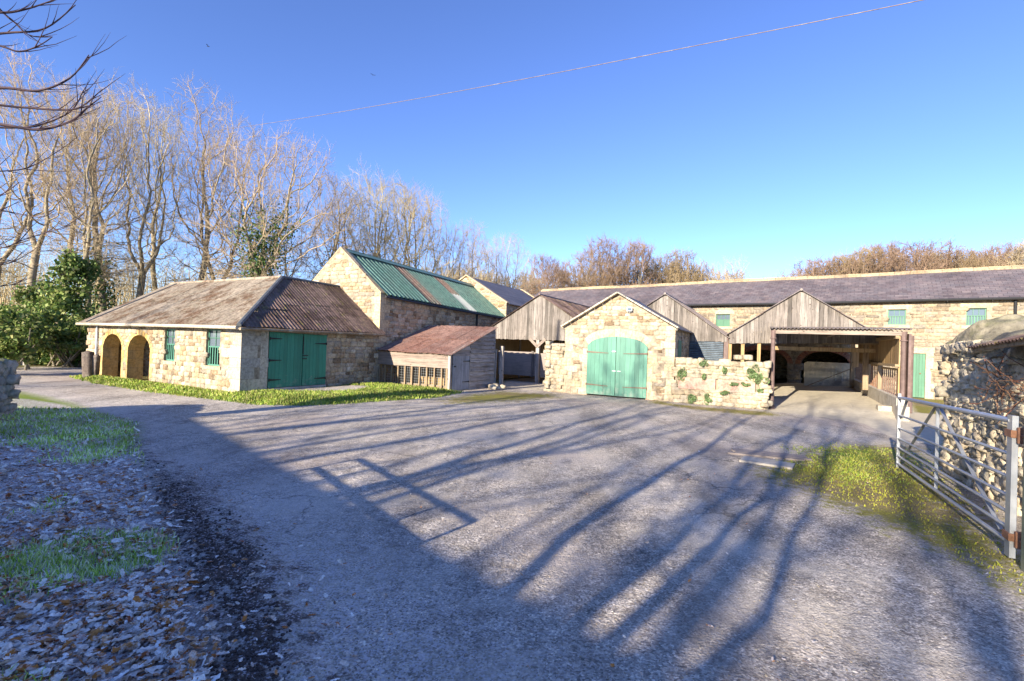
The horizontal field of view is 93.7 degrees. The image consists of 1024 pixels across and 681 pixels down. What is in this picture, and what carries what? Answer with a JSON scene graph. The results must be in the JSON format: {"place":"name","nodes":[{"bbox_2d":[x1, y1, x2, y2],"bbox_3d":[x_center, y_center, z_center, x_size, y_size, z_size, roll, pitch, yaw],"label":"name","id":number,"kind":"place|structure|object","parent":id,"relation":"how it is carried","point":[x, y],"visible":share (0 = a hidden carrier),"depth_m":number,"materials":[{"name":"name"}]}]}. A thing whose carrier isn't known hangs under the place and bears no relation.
{"place":"outdoors","nodes":[
{"label":"outdoors","id":0,"kind":"place"},
{"bbox_2d":[14,367,245,429],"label":"lane","id":1,"kind":"structure","parent":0,"point":[57,384],"depth_m":12.86,"materials":[{"name":"grey asphalt"}]},
{"bbox_2d":[17,318,921,395],"bbox_3d":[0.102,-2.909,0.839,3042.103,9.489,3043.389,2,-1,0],"label":"ground","id":2,"kind":"structure","parent":0,"point":[778,380],"depth_m":23.52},
{"bbox_2d":[0,299,65,369],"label":"yellow green bush","id":3,"kind":"object","parent":2,"relation":"on","point":[21,335],"visible":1,"depth_m":20.66,"materials":[{"name":"green plant"}]},
{"bbox_2d":[0,66,80,293],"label":"bare tree","id":4,"kind":"object","parent":2,"relation":"on","point":[5,203],"visible":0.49,"depth_m":31.47,"materials":[{"name":"brown plant"}]},
{"bbox_2d":[28,338,84,365],"bbox_3d":[-22.949,0.271,23.820,4.742,1.990,2.057,2,-1,0],"label":"hedge","id":5,"kind":"object","parent":2,"relation":"on","point":[48,360],"visible":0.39,"depth_m":23.55,"materials":[{"name":"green plant"}]},
{"bbox_2d":[0,37,113,301],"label":"bare tree","id":6,"kind":"object","parent":2,"relation":"on","point":[33,266],"visible":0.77,"depth_m":30.10,"materials":[{"name":"brown plant"}]},
{"bbox_2d":[11,245,103,325],"bbox_3d":[-26.049,-2.112,27.246,5.857,6.604,3.602,2,-1,22],"label":"ivy thicket","id":7,"kind":"object","parent":2,"relation":"on","point":[67,299],"visible":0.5,"depth_m":26.89,"materials":[{"name":"green plant"}]},
{"bbox_2d":[35,318,88,367],"bbox_3d":[-21.980,0.066,23.828,6.502,2.466,2.878,2,-1,0],"label":"laurel bush","id":8,"kind":"object","parent":2,"relation":"on","point":[65,333],"visible":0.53,"depth_m":23.16,"materials":[{"name":"green plant"}]},
{"bbox_2d":[9,74,122,323],"bbox_3d":[-32.025,-9.203,35.513,6.921,20.908,6.995,2,-1,-8],"label":"bare tree","id":9,"kind":"object","parent":2,"relation":"on","point":[101,182],"visible":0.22,"depth_m":35.17,"materials":[{"name":"brown plant"}]},
{"bbox_2d":[24,80,148,315],"bbox_3d":[-27.134,-8.030,30.863,5.960,18.733,5.752,2,-1,-17],"label":"bare tree","id":10,"kind":"object","parent":2,"relation":"on","point":[86,246],"visible":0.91,"depth_m":30.49,"materials":[{"name":"brown plant"}]},
{"bbox_2d":[6,71,172,313],"bbox_3d":[-29.365,-7.583,34.214,9.590,22.959,9.269,2,-1,14],"label":"bare tree","id":11,"kind":"object","parent":2,"relation":"on","point":[103,295],"visible":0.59,"depth_m":33.36,"materials":[{"name":"brown plant"}]},
{"bbox_2d":[0,397,194,680],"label":"leafy verge","id":12,"kind":"structure","parent":2,"relation":"on","point":[32,480],"depth_m":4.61,"materials":[{"name":"brown plant"}]},
{"bbox_2d":[0,359,21,416],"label":"lane wall","id":13,"kind":"structure","parent":12,"relation":"on","point":[10,377],"depth_m":9.42,"materials":[{"name":"stone"}]},
{"bbox_2d":[0,0,125,286],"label":"overhanging tree","id":14,"kind":"object","parent":12,"relation":"on","point":[30,127],"visible":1,"depth_m":5.54,"materials":[{"name":"brown plant"}]},
{"bbox_2d":[0,417,229,680],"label":"fallen leaves","id":15,"kind":"object","parent":12,"relation":"on","point":[93,603],"visible":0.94,"depth_m":3.07,"materials":[{"name":"brown plant"}]},
{"bbox_2d":[93,61,200,297],"bbox_3d":[-26.471,-8.871,35.170,8.692,20.608,7.127,2,-1,21],"label":"bare tree","id":16,"kind":"object","parent":2,"relation":"on","point":[140,290],"visible":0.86,"depth_m":34.78,"materials":[{"name":"brown plant"}]},
{"bbox_2d":[115,94,196,289],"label":"bare tree","id":17,"kind":"object","parent":2,"relation":"on","point":[154,247],"visible":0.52,"depth_m":41.67,"materials":[{"name":"brown plant"}]},
{"bbox_2d":[153,69,264,279],"bbox_3d":[-23.052,-9.398,36.878,8.037,21.968,8.123,2,-1,32],"label":"bare tree","id":18,"kind":"object","parent":2,"relation":"on","point":[207,231],"visible":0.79,"depth_m":36.39,"materials":[{"name":"brown plant"}]},
{"bbox_2d":[154,123,279,280],"bbox_3d":[-23.665,-8.257,38.897,9.006,19.756,9.176,2,-1,-17],"label":"bare tree","id":19,"kind":"object","parent":2,"relation":"on","point":[181,239],"visible":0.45,"depth_m":37.71,"materials":[{"name":"brown plant"}]},
{"bbox_2d":[75,275,385,391],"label":"cart shed","id":20,"kind":"structure","parent":2,"relation":"on","point":[260,333],"depth_m":16.93,"materials":[{"name":"stone"}]},
{"bbox_2d":[161,329,175,364],"bbox_3d":[-11.653,0.212,16.463,0.865,1.210,0.230,2,-1,28],"label":"window","id":21,"kind":"structure","parent":20,"relation":"in","point":[170,332],"depth_m":16.50,"materials":[{"name":"green paint"}]},
{"bbox_2d":[202,329,220,369],"bbox_3d":[-9.429,0.283,15.263,0.961,1.280,0.230,2,-1,28],"label":"window","id":22,"kind":"structure","parent":20,"relation":"in","point":[214,334],"depth_m":15.30,"materials":[{"name":"green paint"}]},
{"bbox_2d":[267,332,307,387],"bbox_3d":[-7.395,0.636,15.918,0.070,1.790,1.454,2,-1,28],"label":"door","id":23,"kind":"structure","parent":20,"relation":"in","point":[285,352],"depth_m":15.80,"materials":[{"name":"green paint"}]},
{"bbox_2d":[301,334,326,385],"bbox_3d":[-6.908,0.673,16.823,0.070,1.767,0.971,2,-1,28],"label":"door","id":24,"kind":"structure","parent":20,"relation":"in","point":[313,367],"depth_m":16.80,"materials":[{"name":"green paint"}]},
{"bbox_2d":[0,230,509,318],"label":"undergrowth","id":25,"kind":"object","parent":2,"relation":"on","point":[6,296],"visible":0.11,"depth_m":37.95,"materials":[{"name":"brown plant"}]},
{"bbox_2d":[163,111,351,280],"bbox_3d":[-18.485,-6.242,36.941,12.681,20.866,12.472,2,-1,-9],"label":"bare tree","id":26,"kind":"object","parent":2,"relation":"on","point":[256,268],"visible":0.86,"depth_m":35.64,"materials":[{"name":"brown plant"}]},
{"bbox_2d":[69,374,463,405],"bbox_3d":[-9.521,1.558,16.110,15.367,0.167,6.921,2,-1,0],"label":"grass strip","id":27,"kind":"object","parent":2,"relation":"on","point":[341,388],"depth_m":14.62,"materials":[{"name":"green plant"}]},
{"bbox_2d":[81,350,100,377],"bbox_3d":[-15.798,0.961,18.000,0.455,1.183,0.334,2,-1,0],"label":"guard stone","id":28,"kind":"object","parent":27,"relation":"on","point":[90,363],"visible":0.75,"depth_m":17.92,"materials":[{"name":"grey stone"}]},
{"bbox_2d":[232,180,325,279],"bbox_3d":[-19.323,-5.836,40.047,7.250,15.120,7.249,2,-1,-5],"label":"ivy","id":29,"kind":"object","parent":2,"relation":"on","point":[303,264],"visible":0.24,"depth_m":39.88,"materials":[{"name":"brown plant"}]},
{"bbox_2d":[289,168,378,279],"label":"bare tree","id":30,"kind":"object","parent":2,"relation":"on","point":[334,247],"visible":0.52,"depth_m":40.24,"materials":[{"name":"brown plant"}]},
{"bbox_2d":[311,169,412,279],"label":"bare tree","id":31,"kind":"object","parent":2,"relation":"on","point":[380,237],"visible":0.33,"depth_m":45.71,"materials":[{"name":"brown plant"}]},
{"bbox_2d":[337,156,447,273],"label":"bare tree","id":32,"kind":"object","parent":2,"relation":"on","point":[385,200],"visible":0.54,"depth_m":44.93,"materials":[{"name":"brown plant"}]},
{"bbox_2d":[312,247,505,381],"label":"stone barn","id":33,"kind":"structure","parent":2,"relation":"on","point":[393,301],"depth_m":21.43,"materials":[{"name":"beige stone"}]},
{"bbox_2d":[364,182,462,278],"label":"bare tree","id":34,"kind":"object","parent":2,"relation":"on","point":[422,238],"visible":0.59,"depth_m":46.49,"materials":[{"name":"brown plant"}]},
{"bbox_2d":[376,325,497,390],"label":"poultry shed","id":35,"kind":"structure","parent":2,"relation":"on","point":[448,357],"depth_m":19.32,"materials":[{"name":"wood"}]},
{"bbox_2d":[451,355,469,390],"bbox_3d":[-1.956,1.236,18.447,0.067,1.320,1.108,2,-1,28],"label":"door","id":36,"kind":"structure","parent":35,"relation":"in","point":[460,364],"depth_m":18.41,"materials":[{"name":"grey wood"}]},
{"bbox_2d":[423,218,498,281],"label":"bare tree","id":37,"kind":"object","parent":2,"relation":"on","point":[459,253],"visible":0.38,"depth_m":51.47,"materials":[{"name":"brown plant"}]},
{"bbox_2d":[457,242,503,284],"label":"bare tree","id":38,"kind":"object","parent":2,"relation":"on","point":[480,265],"visible":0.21,"depth_m":61.94,"materials":[{"name":"brown plant"}]},
{"bbox_2d":[449,275,533,317],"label":"slate barn","id":39,"kind":"structure","parent":2,"relation":"on","point":[505,300],"depth_m":29.95,"materials":[{"name":"stone"}]},
{"bbox_2d":[474,230,543,290],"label":"bare tree","id":40,"kind":"object","parent":2,"relation":"on","point":[507,263],"visible":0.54,"depth_m":59.00,"materials":[{"name":"brown plant"}]},
{"bbox_2d":[523,252,571,295],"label":"bare tree","id":41,"kind":"object","parent":2,"relation":"on","point":[558,278],"visible":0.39,"depth_m":73.45,"materials":[{"name":"brown plant"}]},
{"bbox_2d":[559,232,632,287],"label":"bare tree","id":42,"kind":"object","parent":2,"relation":"on","point":[597,278],"visible":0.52,"depth_m":74.20,"materials":[{"name":"brown plant"}]},
{"bbox_2d":[438,256,769,294],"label":"woodland","id":43,"kind":"object","parent":2,"relation":"on","point":[707,277],"visible":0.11,"depth_m":82.34,"materials":[{"name":"brown plant"}]},
{"bbox_2d":[596,236,669,285],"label":"bare tree","id":44,"kind":"object","parent":2,"relation":"on","point":[638,254],"visible":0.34,"depth_m":75.64,"materials":[{"name":"brown plant"}]},
{"bbox_2d":[645,247,702,282],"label":"bare tree","id":45,"kind":"object","parent":2,"relation":"on","point":[688,276],"visible":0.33,"depth_m":78.55,"materials":[{"name":"brown plant"}]},
{"bbox_2d":[710,254,749,279],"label":"bare tree","id":46,"kind":"object","parent":2,"relation":"on","point":[732,265],"visible":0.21,"depth_m":70.22,"materials":[{"name":"brown plant"}]},
{"bbox_2d":[534,265,1023,399],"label":"long barn","id":47,"kind":"structure","parent":2,"relation":"on","point":[935,309],"depth_m":24.07,"materials":[{"name":"stone"}]},
{"bbox_2d":[714,310,733,328],"bbox_3d":[12.175,-1.206,27.676,1.162,1.110,0.195,2,-1,37],"label":"window","id":48,"kind":"structure","parent":47,"relation":"in","point":[722,316],"depth_m":27.66,"materials":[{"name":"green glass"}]},
{"bbox_2d":[883,304,911,327],"bbox_3d":[18.429,-1.164,22.989,1.080,1.130,0.195,2,-1,37],"label":"window","id":49,"kind":"structure","parent":47,"relation":"in","point":[897,317],"depth_m":22.98,"materials":[{"name":"green glass"}]},
{"bbox_2d":[913,354,924,397],"bbox_3d":[18.872,1.639,22.547,0.796,2.030,0.069,2,-1,37],"label":"door","id":50,"kind":"structure","parent":47,"relation":"in","point":[919,363],"depth_m":22.43,"materials":[{"name":"green wood"}]},
{"bbox_2d":[960,302,992,328],"bbox_3d":[20.630,-1.098,21.338,1.058,1.160,0.195,2,-1,37],"label":"window","id":51,"kind":"structure","parent":47,"relation":"in","point":[977,312],"depth_m":21.39,"materials":[{"name":"green glass"}]},
{"bbox_2d":[787,252,864,276],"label":"bare tree","id":52,"kind":"object","parent":2,"relation":"on","point":[809,271],"visible":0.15,"depth_m":69.99,"materials":[{"name":"brown plant"}]},
{"bbox_2d":[826,242,890,274],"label":"bare tree","id":53,"kind":"object","parent":2,"relation":"on","point":[854,254],"visible":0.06,"depth_m":69.36,"materials":[{"name":"brown plant"}]},
{"bbox_2d":[772,239,1023,277],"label":"woodland","id":54,"kind":"object","parent":2,"relation":"on","point":[846,270],"visible":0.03,"depth_m":69.60,"materials":[{"name":"brown plant"}]},
{"bbox_2d":[843,236,966,273],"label":"bare tree","id":55,"kind":"object","parent":2,"relation":"on","point":[895,253],"visible":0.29,"depth_m":65.25,"materials":[{"name":"brown plant"}]},
{"bbox_2d":[918,250,954,269],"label":"bare tree","id":56,"kind":"object","parent":2,"relation":"on","point":[933,259],"visible":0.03,"depth_m":69.49,"materials":[{"name":"brown plant"}]},
{"bbox_2d":[937,246,992,268],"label":"bare tree","id":57,"kind":"object","parent":2,"relation":"on","point":[967,259],"visible":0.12,"depth_m":65.94,"materials":[{"name":"brown plant"}]},
{"bbox_2d":[958,238,1023,267],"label":"bare tree","id":58,"kind":"object","parent":2,"relation":"on","point":[1008,251],"visible":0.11,"depth_m":63.70,"materials":[{"name":"brown plant"}]},
{"bbox_2d":[978,239,1023,266],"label":"bare tree","id":59,"kind":"object","parent":2,"relation":"on","point":[1012,255],"visible":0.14,"depth_m":61.83,"materials":[{"name":"brown plant"}]},
{"bbox_2d":[0,0,1023,315],"label":"sky","id":60,"kind":"structure","parent":0,"point":[776,148],"materials":[{"name":"blue"}]},
{"bbox_2d":[183,0,921,134],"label":"overhead line","id":61,"kind":"object","parent":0,"point":[629,58],"visible":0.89,"depth_m":18.97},
{"bbox_2d":[109,383,1023,680],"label":"yard","id":62,"kind":"structure","parent":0,"point":[613,447],"depth_m":4.23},
{"bbox_2d":[136,450,291,680],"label":"mud clods","id":63,"kind":"object","parent":62,"relation":"on","point":[270,637],"visible":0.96,"depth_m":3.24,"materials":[{"name":"brown soil"}]},
{"bbox_2d":[99,454,392,680],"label":"scattered leaves","id":64,"kind":"object","parent":62,"relation":"on","point":[342,662],"visible":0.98,"depth_m":3.05,"materials":[{"name":"brown plant"}]},
{"bbox_2d":[486,383,505,389],"bbox_3d":[-0.651,1.892,19.765,0.830,0.278,2.190,2,-1,0],"label":"stone pile","id":65,"kind":"object","parent":62,"relation":"on","point":[494,386],"visible":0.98,"depth_m":19.30,"materials":[{"name":"grey stone"}]},
{"bbox_2d":[494,346,503,385],"bbox_3d":[-0.575,1.161,20.676,0.432,1.850,0.120,2,-1,28],"label":"fence post","id":66,"kind":"object","parent":62,"relation":"on","point":[501,369],"visible":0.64,"depth_m":20.57,"materials":[{"name":"grey metal"}]},
{"bbox_2d":[491,293,590,382],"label":"timber shed","id":67,"kind":"structure","parent":62,"relation":"on","point":[526,331],"depth_m":23.71,"materials":[{"name":"wood"}]},
{"bbox_2d":[542,341,567,392],"bbox_3d":[1.865,1.095,19.380,1.160,2.128,0.904,2,-1,28],"label":"wall stub","id":68,"kind":"object","parent":62,"relation":"on","point":[555,364],"depth_m":19.14,"materials":[{"name":"stone"}]},
{"bbox_2d":[223,442,1018,680],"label":"loose chippings","id":69,"kind":"object","parent":62,"relation":"on","point":[575,599],"visible":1,"depth_m":3.36,"materials":[{"name":"gravel"}]},
{"bbox_2d":[561,292,692,401],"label":"gabled store","id":70,"kind":"structure","parent":62,"relation":"on","point":[614,347],"depth_m":17.89,"materials":[{"name":"stone"}]},
{"bbox_2d":[585,337,620,395],"bbox_3d":[3.452,0.947,18.137,1.367,2.210,0.085,2,-1,30],"label":"door","id":71,"kind":"structure","parent":70,"relation":"in","point":[601,352],"depth_m":18.18,"materials":[{"name":"green paint"}]},
{"bbox_2d":[615,337,647,397],"bbox_3d":[4.381,0.974,17.622,1.145,2.210,0.074,2,-1,24],"label":"door","id":72,"kind":"structure","parent":70,"relation":"in","point":[631,354],"depth_m":17.63,"materials":[{"name":"green paint"}]},
{"bbox_2d":[670,357,773,409],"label":"garden wall","id":73,"kind":"structure","parent":62,"relation":"on","point":[715,382],"depth_m":16.17,"materials":[{"name":"stone"}]},
{"bbox_2d":[677,367,686,381],"bbox_3d":[5.927,1.179,16.745,0.358,0.538,0.208,2,-1,15],"label":"wall plant","id":74,"kind":"object","parent":73,"relation":"on","point":[680,371],"depth_m":16.71,"materials":[{"name":"green plant"}]},
{"bbox_2d":[687,394,696,403],"bbox_3d":[6.220,2.031,16.562,0.327,0.399,0.202,2,-1,39],"label":"wall plant","id":75,"kind":"object","parent":73,"relation":"attached to","point":[692,398],"depth_m":16.54,"materials":[{"name":"green plant"}]},
{"bbox_2d":[699,359,708,366],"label":"wall plant","id":76,"kind":"object","parent":73,"relation":"on","point":[701,364],"depth_m":16.37,"materials":[{"name":"green plant"}]},
{"bbox_2d":[704,393,711,404],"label":"wall plant","id":77,"kind":"object","parent":73,"relation":"attached to","point":[707,399],"depth_m":16.30,"materials":[{"name":"green plant"}]},
{"bbox_2d":[719,390,729,394],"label":"wall plant","id":78,"kind":"object","parent":73,"relation":"attached to","point":[725,392],"depth_m":16.03,"materials":[{"name":"green plant"}]},
{"bbox_2d":[729,382,738,385],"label":"wall plant","id":79,"kind":"object","parent":73,"relation":"on","point":[734,384],"depth_m":15.91,"materials":[{"name":"green plant"}]},
{"bbox_2d":[733,355,742,359],"bbox_3d":[7.619,0.567,16.184,0.256,0.172,0.220,2,-1,0],"label":"loose stone","id":80,"kind":"object","parent":73,"relation":"on","point":[737,357],"visible":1,"depth_m":16.09,"materials":[{"name":"beige stone"}]},
{"bbox_2d":[743,355,752,359],"bbox_3d":[7.876,0.564,16.045,0.287,0.185,0.234,2,-1,0],"label":"loose stone","id":81,"kind":"object","parent":73,"relation":"on","point":[747,357],"visible":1,"depth_m":15.94,"materials":[{"name":"beige stone"}]},
{"bbox_2d":[747,364,760,383],"bbox_3d":[7.901,1.095,15.669,0.452,0.661,0.212,2,-1,28],"label":"wall plant","id":82,"kind":"object","parent":73,"relation":"on","point":[754,375],"depth_m":15.65,"materials":[{"name":"green plant"}]},
{"bbox_2d":[756,373,769,383],"bbox_3d":[8.138,1.224,15.552,0.425,0.367,0.204,2,-1,28],"label":"wall plant","id":83,"kind":"object","parent":73,"relation":"on","point":[761,377],"depth_m":15.52,"materials":[{"name":"green plant"}]},
{"bbox_2d":[728,448,811,460],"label":"drain boards","id":84,"kind":"object","parent":62,"relation":"on","point":[766,454],"visible":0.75,"depth_m":8.49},
{"bbox_2d":[934,314,1023,515],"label":"stone wall","id":85,"kind":"structure","parent":62,"relation":"on","point":[958,370],"depth_m":6.69,"materials":[{"name":"beige stone"}]},
{"bbox_2d":[963,350,1023,426],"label":"briar","id":86,"kind":"object","parent":85,"relation":"attached to","point":[997,381],"visible":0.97,"depth_m":5.68,"materials":[{"name":"brown plant"}]},
{"bbox_2d":[966,334,1023,351],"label":"lean to roof","id":87,"kind":"object","parent":85,"relation":"attached to","point":[1015,340],"visible":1,"depth_m":5.44,"materials":[{"name":"metal"}]},
{"bbox_2d":[1021,448,1023,571],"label":"gate post","id":88,"kind":"object","parent":62,"relation":"on","point":[1022,550],"depth_m":4.15,"materials":[{"name":"metal"}]},
{"bbox_2d":[896,393,1023,558],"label":"field gate","id":89,"kind":"structure","parent":88,"relation":"attached to","point":[1010,536],"depth_m":5.01,"materials":[{"name":"metal"}]},
{"bbox_2d":[496,376,943,445],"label":"concrete floor","id":90,"kind":"structure","parent":0,"point":[847,403],"depth_m":15.93,"materials":[{"name":"beige concrete"}]},
{"bbox_2d":[646,292,739,360],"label":"timber shed","id":91,"kind":"structure","parent":90,"relation":"on","point":[705,345],"depth_m":19.96,"materials":[{"name":"wood"}]},
{"bbox_2d":[726,288,913,412],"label":"timber shed","id":92,"kind":"structure","parent":90,"relation":"on","point":[827,323],"depth_m":17.74,"materials":[{"name":"wood"}]},
{"bbox_2d":[804,362,849,385],"bbox_3d":[15.078,1.626,23.028,1.825,1.160,0.126,2,-1,28],"label":"concrete panel","id":93,"kind":"object","parent":90,"relation":"on","point":[815,372],"visible":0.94,"depth_m":22.98,"materials":[{"name":"grey concrete"}]},
{"bbox_2d":[807,367,855,385],"bbox_3d":[14.603,1.629,21.912,2.473,0.940,0.042,2,-1,-9],"label":"leaning pole","id":94,"kind":"object","parent":90,"relation":"on","point":[829,377],"visible":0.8,"depth_m":21.87,"materials":[{"name":"brown wood"}]},
{"bbox_2d":[853,363,909,420],"bbox_3d":[13.466,1.659,18.176,0.610,1.785,9.547,2,-1,28],"label":"fence","id":95,"kind":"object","parent":90,"relation":"on","point":[886,398],"depth_m":16.22,"materials":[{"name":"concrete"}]},
{"bbox_2d":[444,392,1023,591],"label":"mossy ground","id":96,"kind":"structure","parent":0,"point":[904,523],"depth_m":6.29,"materials":[{"name":"green plant"}]},
{"bbox_2d":[739,456,794,469],"bbox_3d":[4.202,2.036,7.910,0.765,0.085,0.401,2,-1,36],"label":"stone slab","id":97,"kind":"object","parent":96,"relation":"on","point":[765,462],"depth_m":7.85,"materials":[{"name":"stone"}]},
{"bbox_2d":[780,442,933,491],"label":"lush turf","id":98,"kind":"structure","parent":96,"relation":"on","point":[853,468],"depth_m":8.01,"materials":[{"name":"green plant"}]}
]}

